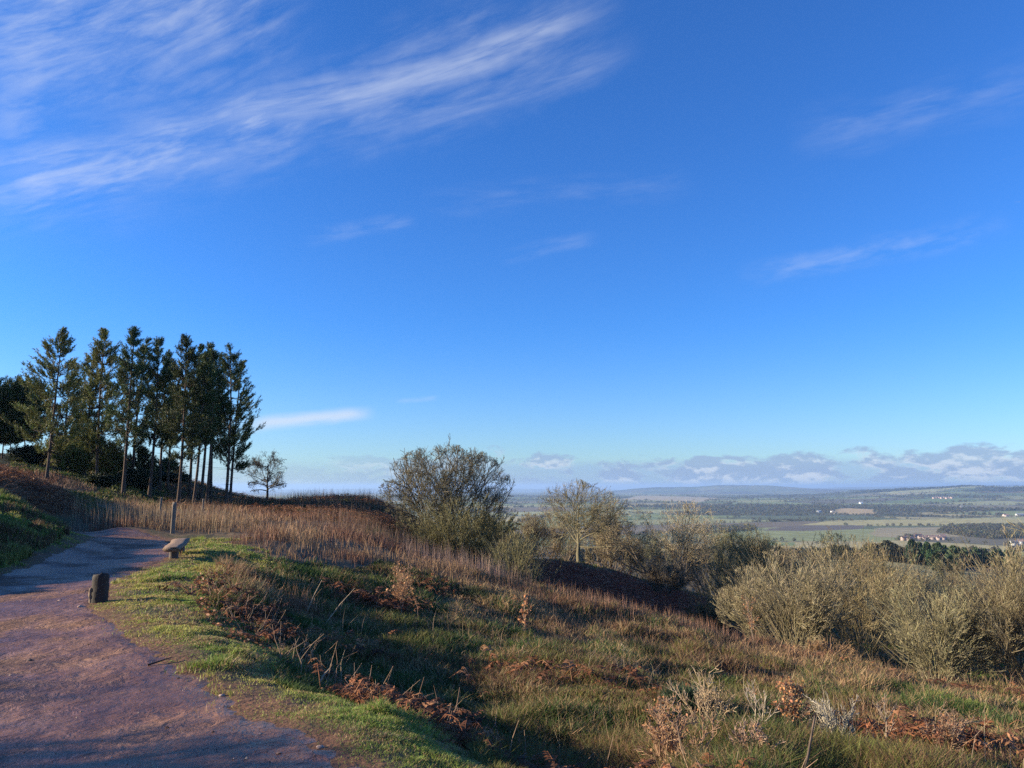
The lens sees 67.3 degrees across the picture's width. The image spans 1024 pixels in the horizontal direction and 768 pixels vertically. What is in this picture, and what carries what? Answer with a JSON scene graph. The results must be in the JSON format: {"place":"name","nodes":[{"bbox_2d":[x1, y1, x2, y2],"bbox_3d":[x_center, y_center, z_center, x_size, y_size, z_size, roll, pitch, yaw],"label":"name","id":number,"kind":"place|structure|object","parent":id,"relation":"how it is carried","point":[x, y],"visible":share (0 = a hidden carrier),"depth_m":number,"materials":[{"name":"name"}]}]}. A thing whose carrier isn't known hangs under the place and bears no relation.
{"place":"outdoors","nodes":[
{"label":"outdoors","id":0,"kind":"place"},
{"bbox_2d":[0,527,360,767],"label":"path","id":1,"kind":"structure","parent":0,"point":[106,688],"depth_m":6.31,"materials":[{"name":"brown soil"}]},
{"bbox_2d":[88,572,109,602],"bbox_3d":[-6.335,3.139,11.783,0.285,0.516,0.207,0,-8,0],"label":"stump post","id":2,"kind":"object","parent":1,"relation":"on","point":[98,592],"visible":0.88,"depth_m":11.71,"materials":[{"name":"brown wood"}]},
{"bbox_2d":[0,500,489,767],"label":"verge grass","id":3,"kind":"structure","parent":0,"point":[410,727],"depth_m":8.00,"materials":[{"name":"green plant"}]},
{"bbox_2d":[0,453,1023,767],"bbox_3d":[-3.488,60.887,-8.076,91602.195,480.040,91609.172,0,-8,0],"label":"ground","id":4,"kind":"structure","parent":0,"point":[808,531],"depth_m":272.20,"materials":[{"name":"green plant"}]},
{"bbox_2d":[0,377,16,406],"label":"pine tree","id":5,"kind":"object","parent":4,"relation":"on","point":[1,379],"visible":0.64,"depth_m":65.06,"materials":[{"name":"green plant"}]},
{"bbox_2d":[0,374,40,458],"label":"pine tree","id":6,"kind":"object","parent":4,"relation":"on","point":[19,395],"visible":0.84,"depth_m":65.59,"materials":[{"name":"green plant"}]},
{"bbox_2d":[1,443,47,463],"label":"evergreen bush","id":7,"kind":"object","parent":4,"relation":"on","point":[26,454],"visible":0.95,"depth_m":64.88,"materials":[{"name":"green plant"}]},
{"bbox_2d":[7,374,54,445],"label":"pine tree","id":8,"kind":"object","parent":4,"relation":"on","point":[44,414],"visible":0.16,"depth_m":73.67,"materials":[{"name":"green plant"}]},
{"bbox_2d":[0,488,71,567],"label":"bank grass","id":9,"kind":"structure","parent":4,"relation":"on","point":[46,526],"depth_m":20.91,"materials":[{"name":"green plant"}]},
{"bbox_2d":[1,326,89,481],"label":"pine tree","id":10,"kind":"object","parent":4,"relation":"on","point":[48,396],"visible":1,"depth_m":51.99,"materials":[{"name":"green plant"}]},
{"bbox_2d":[0,463,92,516],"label":"bracken patch","id":11,"kind":"object","parent":4,"relation":"on","point":[26,479],"visible":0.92,"depth_m":35.03,"materials":[{"name":"brown plant"}]},
{"bbox_2d":[40,360,90,469],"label":"pine tree","id":12,"kind":"object","parent":4,"relation":"on","point":[62,393],"visible":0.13,"depth_m":65.71,"materials":[{"name":"green plant"}]},
{"bbox_2d":[51,437,94,474],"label":"bush","id":13,"kind":"object","parent":4,"relation":"on","point":[79,463],"visible":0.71,"depth_m":64.95,"materials":[{"name":"green plant"}]},
{"bbox_2d":[68,349,114,475],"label":"pine tree","id":14,"kind":"object","parent":4,"relation":"on","point":[94,385],"visible":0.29,"depth_m":65.88,"materials":[{"name":"green plant"}]},
{"bbox_2d":[73,432,109,471],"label":"pine tree","id":15,"kind":"object","parent":4,"relation":"on","point":[94,447],"visible":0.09,"depth_m":71.44,"materials":[{"name":"green plant"}]},
{"bbox_2d":[84,472,118,486],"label":"evergreen bush","id":16,"kind":"object","parent":4,"relation":"on","point":[103,479],"visible":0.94,"depth_m":58.99,"materials":[{"name":"green plant"}]},
{"bbox_2d":[66,327,144,472],"bbox_3d":[-33.277,1.655,62.510,6.093,12.903,5.163,0,-8,0],"label":"pine tree","id":17,"kind":"object","parent":4,"relation":"on","point":[89,440],"visible":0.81,"depth_m":61.97,"materials":[{"name":"green plant"}]},
{"bbox_2d":[91,442,131,477],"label":"bush","id":18,"kind":"object","parent":4,"relation":"on","point":[115,463],"visible":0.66,"depth_m":67.17,"materials":[{"name":"green plant"}]},
{"bbox_2d":[100,325,157,493],"bbox_3d":[-29.508,1.854,58.639,4.066,13.066,4.533,0,-8,0],"label":"pine tree","id":19,"kind":"object","parent":4,"relation":"on","point":[127,366],"visible":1,"depth_m":58.62,"materials":[{"name":"green plant"}]},
{"bbox_2d":[114,466,160,490],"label":"evergreen bush","id":20,"kind":"object","parent":4,"relation":"on","point":[139,478],"visible":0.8,"depth_m":64.60,"materials":[{"name":"green plant"}]},
{"bbox_2d":[117,336,161,468],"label":"pine tree","id":21,"kind":"object","parent":4,"relation":"on","point":[146,344],"visible":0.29,"depth_m":72.55,"materials":[{"name":"green plant"}]},
{"bbox_2d":[126,446,158,473],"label":"bush","id":22,"kind":"object","parent":4,"relation":"on","point":[144,460],"visible":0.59,"depth_m":73.19,"materials":[{"name":"green plant"}]},
{"bbox_2d":[134,335,176,497],"bbox_3d":[-29.019,2.556,62.157,4.538,13.365,4.183,0,-8,0],"label":"pine tree","id":23,"kind":"object","parent":4,"relation":"on","point":[166,375],"visible":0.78,"depth_m":62.30,"materials":[{"name":"green plant"}]},
{"bbox_2d":[159,497,162,519],"bbox_3d":[-17.150,6.164,37.517,0.118,1.318,0.117,3,-8,-17],"label":"fence post","id":24,"kind":"object","parent":4,"relation":"on","point":[160,506],"visible":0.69,"depth_m":37.50,"materials":[{"name":"grey wood"}]},
{"bbox_2d":[142,349,181,490],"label":"pine tree","id":25,"kind":"object","parent":4,"relation":"on","point":[170,353],"visible":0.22,"depth_m":69.92,"materials":[{"name":"green plant"}]},
{"bbox_2d":[147,361,181,489],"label":"pine tree","id":26,"kind":"object","parent":4,"relation":"on","point":[167,477],"visible":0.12,"depth_m":71.48,"materials":[{"name":"green plant"}]},
{"bbox_2d":[154,456,187,473],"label":"bush","id":27,"kind":"object","parent":4,"relation":"on","point":[174,464],"visible":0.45,"depth_m":82.69,"materials":[{"name":"green plant"}]},
{"bbox_2d":[155,469,188,482],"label":"evergreen bush","id":28,"kind":"object","parent":4,"relation":"on","point":[173,477],"visible":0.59,"depth_m":78.50,"materials":[{"name":"green plant"}]},
{"bbox_2d":[170,502,176,533],"bbox_3d":[-13.368,5.327,30.366,0.166,1.353,0.166,3,-8,-17],"label":"fence post","id":29,"kind":"object","parent":4,"relation":"on","point":[173,517],"visible":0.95,"depth_m":30.31,"materials":[{"name":"grey wood"}]},
{"bbox_2d":[162,538,189,558],"bbox_3d":[-9.018,4.479,20.680,0.507,0.542,2.001,2,-8,-15],"label":"log bench","id":30,"kind":"object","parent":4,"relation":"on","point":[174,547],"visible":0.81,"depth_m":20.18,"materials":[{"name":"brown wood"}]},
{"bbox_2d":[153,333,213,506],"bbox_3d":[-24.047,2.560,56.179,4.420,12.999,4.020,5,-9,-31],"label":"pine tree","id":31,"kind":"object","parent":4,"relation":"on","point":[192,356],"visible":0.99,"depth_m":55.92,"materials":[{"name":"green plant"}]},
{"bbox_2d":[176,343,215,496],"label":"pine tree","id":32,"kind":"object","parent":4,"relation":"on","point":[200,348],"visible":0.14,"depth_m":69.64,"materials":[{"name":"green plant"}]},
{"bbox_2d":[181,350,220,505],"bbox_3d":[-23.508,3.328,58.219,3.242,12.262,3.247,0,-8,0],"label":"pine tree","id":33,"kind":"object","parent":4,"relation":"on","point":[204,371],"visible":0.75,"depth_m":58.33,"materials":[{"name":"green plant"}]},
{"bbox_2d":[189,341,226,500],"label":"pine tree","id":34,"kind":"object","parent":4,"relation":"on","point":[210,345],"visible":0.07,"depth_m":67.68,"materials":[{"name":"green plant"}]},
{"bbox_2d":[192,348,233,503],"bbox_3d":[-24.345,3.436,62.030,3.469,12.971,3.045,4,-8,-26],"label":"pine tree","id":35,"kind":"object","parent":4,"relation":"on","point":[223,384],"visible":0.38,"depth_m":62.20,"materials":[{"name":"green plant"}]},
{"bbox_2d":[208,351,233,496],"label":"pine tree","id":36,"kind":"object","parent":4,"relation":"on","point":[211,473],"visible":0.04,"depth_m":72.53,"materials":[{"name":"green plant"}]},
{"bbox_2d":[207,342,261,503],"bbox_3d":[-23.595,3.290,64.322,4.853,13.931,4.737,-5,-9,34],"label":"pine tree","id":37,"kind":"object","parent":4,"relation":"on","point":[245,404],"visible":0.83,"depth_m":64.26,"materials":[{"name":"green plant"}]},
{"bbox_2d":[209,359,265,504],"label":"pine tree","id":38,"kind":"object","parent":4,"relation":"on","point":[239,466],"visible":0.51,"depth_m":65.99,"materials":[{"name":"green plant"}]},
{"bbox_2d":[244,450,287,497],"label":"thorn tree","id":39,"kind":"object","parent":4,"relation":"on","point":[256,463],"visible":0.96,"depth_m":79.52,"materials":[{"name":"green plant"}]},
{"bbox_2d":[158,478,429,535],"bbox_3d":[-22.865,13.183,71.545,35.604,10.747,55.152,0,-8,0],"label":"ridge bracken","id":40,"kind":"object","parent":4,"relation":"on","point":[286,509],"visible":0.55,"depth_m":61.52,"materials":[{"name":"brown plant"}]},
{"bbox_2d":[193,569,473,751],"bbox_3d":[-2.702,3.683,11.149,3.340,1.050,17.303,5,-9,-31],"label":"heather","id":41,"kind":"object","parent":4,"relation":"on","point":[198,580],"visible":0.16,"depth_m":10.57,"materials":[{"name":"brown plant"}]},
{"bbox_2d":[326,588,354,621],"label":"dead stalk","id":42,"kind":"object","parent":4,"relation":"on","point":[338,606],"visible":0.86,"depth_m":14.51,"materials":[{"name":"brown plant"}]},
{"bbox_2d":[382,561,425,606],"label":"bracken clump","id":43,"kind":"object","parent":4,"relation":"on","point":[405,587],"visible":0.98,"depth_m":19.43,"materials":[{"name":"brown plant"}]},
{"bbox_2d":[377,433,514,549],"bbox_3d":[-4.179,7.089,49.529,8.496,7.781,8.553,-4,-8,25],"label":"bare tree","id":44,"kind":"object","parent":4,"relation":"on","point":[443,482],"visible":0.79,"depth_m":47.79,"materials":[{"name":"green plant"}]},
{"bbox_2d":[395,487,520,568],"bbox_3d":[-3.147,8.604,45.464,7.480,5.018,7.727,0,-8,0],"label":"bare shrub","id":45,"kind":"object","parent":4,"relation":"on","point":[484,525],"visible":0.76,"depth_m":44.06,"materials":[{"name":"green plant"}]},
{"bbox_2d":[489,523,518,555],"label":"thicket tree","id":46,"kind":"object","parent":4,"relation":"on","point":[504,536],"visible":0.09,"depth_m":89.84,"materials":[{"name":"green plant"}]},
{"bbox_2d":[199,554,817,767],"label":"broken stalks","id":47,"kind":"object","parent":4,"relation":"on","point":[303,649],"visible":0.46,"depth_m":9.28,"materials":[{"name":"beige plant"}]},
{"bbox_2d":[0,467,1023,766],"bbox_3d":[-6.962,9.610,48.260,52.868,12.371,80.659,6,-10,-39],"label":"tall dry grass","id":48,"kind":"structure","parent":4,"relation":"on","point":[266,517],"depth_m":30.85,"materials":[{"name":"brown plant"}]},
{"bbox_2d":[461,512,563,587],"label":"bare shrub","id":49,"kind":"object","parent":4,"relation":"on","point":[519,564],"visible":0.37,"depth_m":41.17,"materials":[{"name":"green plant"}]},
{"bbox_2d":[9,458,1023,767],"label":"hillside grass","id":50,"kind":"structure","parent":4,"relation":"on","point":[545,714],"depth_m":13.02,"materials":[{"name":"green plant"}]},
{"bbox_2d":[508,539,535,556],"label":"thicket tree","id":51,"kind":"object","parent":4,"relation":"on","point":[534,548],"visible":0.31,"depth_m":72.04,"materials":[{"name":"green plant"}]},
{"bbox_2d":[511,593,533,629],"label":"sapling","id":52,"kind":"object","parent":4,"relation":"on","point":[524,612],"visible":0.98,"depth_m":18.34,"materials":[{"name":"brown plant"}]},
{"bbox_2d":[513,510,556,558],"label":"thicket tree","id":53,"kind":"object","parent":4,"relation":"on","point":[536,529],"visible":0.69,"depth_m":93.86,"materials":[{"name":"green plant"}]},
{"bbox_2d":[523,507,572,559],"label":"thicket tree","id":54,"kind":"object","parent":4,"relation":"on","point":[553,548],"visible":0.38,"depth_m":106.80,"materials":[{"name":"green plant"}]},
{"bbox_2d":[544,512,591,560],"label":"thicket tree","id":55,"kind":"object","parent":4,"relation":"on","point":[569,551],"visible":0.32,"depth_m":119.63,"materials":[{"name":"brown plant"}]},
{"bbox_2d":[143,562,1023,767],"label":"dead bracken","id":56,"kind":"object","parent":4,"relation":"on","point":[440,715],"visible":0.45,"depth_m":10.12,"materials":[{"name":"brown plant"}]},
{"bbox_2d":[536,479,649,562],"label":"oak tree","id":57,"kind":"object","parent":4,"relation":"on","point":[597,509],"visible":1,"depth_m":83.75,"materials":[{"name":"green plant"}]},
{"bbox_2d":[580,516,627,568],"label":"thicket tree","id":58,"kind":"object","parent":4,"relation":"on","point":[589,557],"visible":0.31,"depth_m":124.43,"materials":[{"name":"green plant"}]},
{"bbox_2d":[520,557,713,622],"bbox_3d":[9.579,17.140,63.565,19.117,4.703,33.125,0,-8,0],"label":"hillside bracken","id":59,"kind":"object","parent":4,"relation":"on","point":[675,601],"visible":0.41,"depth_m":64.65,"materials":[{"name":"brown plant"}]},
{"bbox_2d":[593,509,653,571],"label":"thicket tree","id":60,"kind":"object","parent":4,"relation":"on","point":[610,541],"visible":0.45,"depth_m":101.05,"materials":[{"name":"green plant"}]},
{"bbox_2d":[610,536,645,575],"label":"thicket tree","id":61,"kind":"object","parent":4,"relation":"on","point":[636,551],"visible":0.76,"depth_m":93.64,"materials":[{"name":"green plant"}]},
{"bbox_2d":[623,529,664,579],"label":"thicket tree","id":62,"kind":"object","parent":4,"relation":"on","point":[651,553],"visible":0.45,"depth_m":101.79,"materials":[{"name":"green plant"}]},
{"bbox_2d":[642,695,674,732],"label":"sapling","id":63,"kind":"object","parent":4,"relation":"on","point":[660,705],"visible":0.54,"depth_m":7.63,"materials":[{"name":"brown plant"}]},
{"bbox_2d":[640,526,677,582],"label":"thicket tree","id":64,"kind":"object","parent":4,"relation":"on","point":[656,543],"visible":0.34,"depth_m":115.51,"materials":[{"name":"green plant"}]},
{"bbox_2d":[597,496,731,580],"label":"bare tree","id":65,"kind":"object","parent":4,"relation":"on","point":[678,538],"visible":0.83,"depth_m":88.51,"materials":[{"name":"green plant"}]},
{"bbox_2d":[635,552,696,597],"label":"bare shrub","id":66,"kind":"object","parent":4,"relation":"on","point":[675,584],"visible":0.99,"depth_m":67.96,"materials":[{"name":"green plant"}]},
{"bbox_2d":[634,681,724,767],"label":"twiggy shrub","id":67,"kind":"object","parent":4,"relation":"on","point":[662,729],"visible":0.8,"depth_m":6.56,"materials":[{"name":"brown plant"}]},
{"bbox_2d":[661,662,737,726],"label":"twiggy shrub","id":68,"kind":"object","parent":4,"relation":"on","point":[703,700],"visible":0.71,"depth_m":8.01,"materials":[{"name":"beige plant"}]},
{"bbox_2d":[683,534,723,593],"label":"thicket tree","id":69,"kind":"object","parent":4,"relation":"on","point":[699,580],"visible":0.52,"depth_m":101.26,"materials":[{"name":"green plant"}]},
{"bbox_2d":[674,580,750,638],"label":"bare shrub","id":70,"kind":"object","parent":4,"relation":"on","point":[712,615],"visible":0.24,"depth_m":43.85,"materials":[{"name":"brown plant"}]},
{"bbox_2d":[693,519,749,598],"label":"thicket tree","id":71,"kind":"object","parent":4,"relation":"on","point":[723,536],"visible":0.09,"depth_m":124.95,"materials":[{"name":"green plant"}]},
{"bbox_2d":[704,526,746,601],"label":"thicket tree","id":72,"kind":"object","parent":4,"relation":"on","point":[725,554],"visible":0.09,"depth_m":83.43,"materials":[{"name":"green plant"}]},
{"bbox_2d":[558,540,911,562],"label":"broadleaf wood","id":73,"kind":"object","parent":4,"relation":"on","point":[887,542],"visible":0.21,"depth_m":512.32,"materials":[{"name":"green plant"}]},
{"bbox_2d":[457,585,1023,735],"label":"bilberry cushions","id":74,"kind":"object","parent":4,"relation":"on","point":[470,591],"visible":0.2,"depth_m":13.66,"materials":[{"name":"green plant"}]},
{"bbox_2d":[711,538,769,598],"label":"thicket tree","id":75,"kind":"object","parent":4,"relation":"on","point":[745,559],"visible":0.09,"depth_m":117.10,"materials":[{"name":"green plant"}]},
{"bbox_2d":[693,522,805,629],"bbox_3d":[17.804,14.570,58.379,7.802,8.066,7.170,0,-8,0],"label":"bare shrub","id":76,"kind":"object","parent":4,"relation":"on","point":[754,553],"visible":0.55,"depth_m":58.78,"materials":[{"name":"green plant"}]},
{"bbox_2d":[741,595,763,642],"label":"sapling","id":77,"kind":"object","parent":4,"relation":"on","point":[752,621],"visible":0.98,"depth_m":25.18,"materials":[{"name":"brown plant"}]},
{"bbox_2d":[483,485,1023,555],"bbox_3d":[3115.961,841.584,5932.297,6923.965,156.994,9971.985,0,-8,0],"label":"valley trees","id":78,"kind":"object","parent":4,"relation":"on","point":[980,530],"visible":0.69,"depth_m":3757.38,"materials":[{"name":"green plant"}]},
{"bbox_2d":[726,717,785,755],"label":"twiggy shrub","id":79,"kind":"object","parent":4,"relation":"on","point":[742,732],"visible":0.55,"depth_m":6.45,"materials":[{"name":"brown plant"}]},
{"bbox_2d":[742,680,779,724],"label":"sapling","id":80,"kind":"object","parent":4,"relation":"on","point":[763,707],"visible":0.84,"depth_m":7.60,"materials":[{"name":"beige plant"}]},
{"bbox_2d":[750,537,795,606],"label":"thicket tree","id":81,"kind":"object","parent":4,"relation":"on","point":[784,552],"visible":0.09,"depth_m":75.63,"materials":[{"name":"green plant"}]},
{"bbox_2d":[772,544,801,594],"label":"thicket tree","id":82,"kind":"object","parent":4,"relation":"on","point":[790,558],"visible":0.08,"depth_m":107.23,"materials":[{"name":"green plant"}]},
{"bbox_2d":[707,540,871,650],"bbox_3d":[13.083,10.201,35.816,7.151,5.839,7.227,0,-8,0],"label":"bare shrub","id":83,"kind":"object","parent":4,"relation":"on","point":[806,602],"visible":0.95,"depth_m":35.68,"materials":[{"name":"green plant"}]},
{"bbox_2d":[771,676,819,726],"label":"sapling","id":84,"kind":"object","parent":4,"relation":"on","point":[792,690],"visible":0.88,"depth_m":7.81,"materials":[{"name":"brown plant"}]},
{"bbox_2d":[778,546,837,619],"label":"bare shrub","id":85,"kind":"object","parent":4,"relation":"on","point":[826,561],"visible":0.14,"depth_m":64.28,"materials":[{"name":"green plant"}]},
{"bbox_2d":[804,716,815,767],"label":"leaning stick","id":86,"kind":"object","parent":4,"relation":"on","point":[809,745],"visible":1,"depth_m":6.00,"materials":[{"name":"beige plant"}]},
{"bbox_2d":[803,634,856,656],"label":"bare shrub","id":87,"kind":"object","parent":4,"relation":"on","point":[812,645],"visible":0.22,"depth_m":28.75,"materials":[{"name":"brown plant"}]},
{"bbox_2d":[802,525,860,627],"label":"bare shrub","id":88,"kind":"object","parent":4,"relation":"on","point":[835,547],"visible":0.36,"depth_m":70.28,"materials":[{"name":"green plant"}]},
{"bbox_2d":[806,691,859,737],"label":"twiggy shrub","id":89,"kind":"object","parent":4,"relation":"on","point":[829,719],"visible":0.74,"depth_m":8.25,"materials":[{"name":"grey plant"}]},
{"bbox_2d":[838,544,885,628],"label":"bare shrub","id":90,"kind":"object","parent":4,"relation":"on","point":[866,565],"visible":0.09,"depth_m":77.45,"materials":[{"name":"green plant"}]},
{"bbox_2d":[786,524,940,662],"bbox_3d":[19.403,11.559,42.780,7.514,7.987,7.256,7,-10,-44],"label":"bare shrub","id":91,"kind":"object","parent":4,"relation":"on","point":[876,580],"visible":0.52,"depth_m":42.46,"materials":[{"name":"beige plant"}]},
{"bbox_2d":[872,695,898,736],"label":"sapling","id":92,"kind":"object","parent":4,"relation":"on","point":[883,703],"visible":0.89,"depth_m":9.08,"materials":[{"name":"beige plant"}]},
{"bbox_2d":[763,484,1023,495],"bbox_3d":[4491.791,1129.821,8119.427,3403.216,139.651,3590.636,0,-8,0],"label":"ridge woods","id":93,"kind":"object","parent":4,"relation":"on","point":[1003,489],"visible":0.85,"depth_m":7750.63,"materials":[{"name":"green plant"}]},
{"bbox_2d":[856,533,969,649],"bbox_3d":[27.990,14.714,54.618,7.516,8.158,7.044,0,-8,0],"label":"bare shrub","id":94,"kind":"object","parent":4,"relation":"on","point":[928,586],"visible":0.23,"depth_m":53.78,"materials":[{"name":"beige plant"}]},
{"bbox_2d":[853,569,1022,682],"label":"bare shrub","id":95,"kind":"object","parent":4,"relation":"on","point":[950,638],"visible":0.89,"depth_m":31.05,"materials":[{"name":"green plant"}]},
{"bbox_2d":[913,553,970,624],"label":"bare shrub","id":96,"kind":"object","parent":4,"relation":"on","point":[939,574],"visible":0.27,"depth_m":68.23,"materials":[{"name":"green plant"}]},
{"bbox_2d":[917,699,982,751],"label":"twiggy shrub","id":97,"kind":"object","parent":4,"relation":"on","point":[954,730],"visible":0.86,"depth_m":8.99,"materials":[{"name":"brown plant"}]},
{"bbox_2d":[903,539,1021,572],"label":"conifer wood","id":98,"kind":"object","parent":4,"relation":"on","point":[931,551],"visible":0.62,"depth_m":439.79,"materials":[{"name":"green plant"}]},
{"bbox_2d":[912,550,1023,673],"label":"bare shrub","id":99,"kind":"object","parent":4,"relation":"on","point":[957,572],"visible":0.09,"depth_m":43.80,"materials":[{"name":"beige plant"}]},
{"bbox_2d":[925,516,1023,685],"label":"bare shrub","id":100,"kind":"object","parent":4,"relation":"on","point":[1008,640],"visible":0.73,"depth_m":30.57,"materials":[{"name":"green plant"}]},
{"bbox_2d":[941,559,1010,654],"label":"bare shrub","id":101,"kind":"object","parent":4,"relation":"on","point":[979,582],"visible":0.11,"depth_m":64.31,"materials":[{"name":"green plant"}]},
{"bbox_2d":[1000,563,1023,625],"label":"bare shrub","id":102,"kind":"object","parent":4,"relation":"on","point":[1016,606],"visible":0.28,"depth_m":30.64,"materials":[{"name":"beige plant"}]},
{"bbox_2d":[1010,540,1019,545],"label":"house","id":103,"kind":"structure","parent":4,"relation":"on","point":[1015,542],"depth_m":1410.44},
{"bbox_2d":[0,0,1023,490],"label":"sky","id":104,"kind":"structure","parent":0,"point":[617,244],"materials":[{"name":"blue"}]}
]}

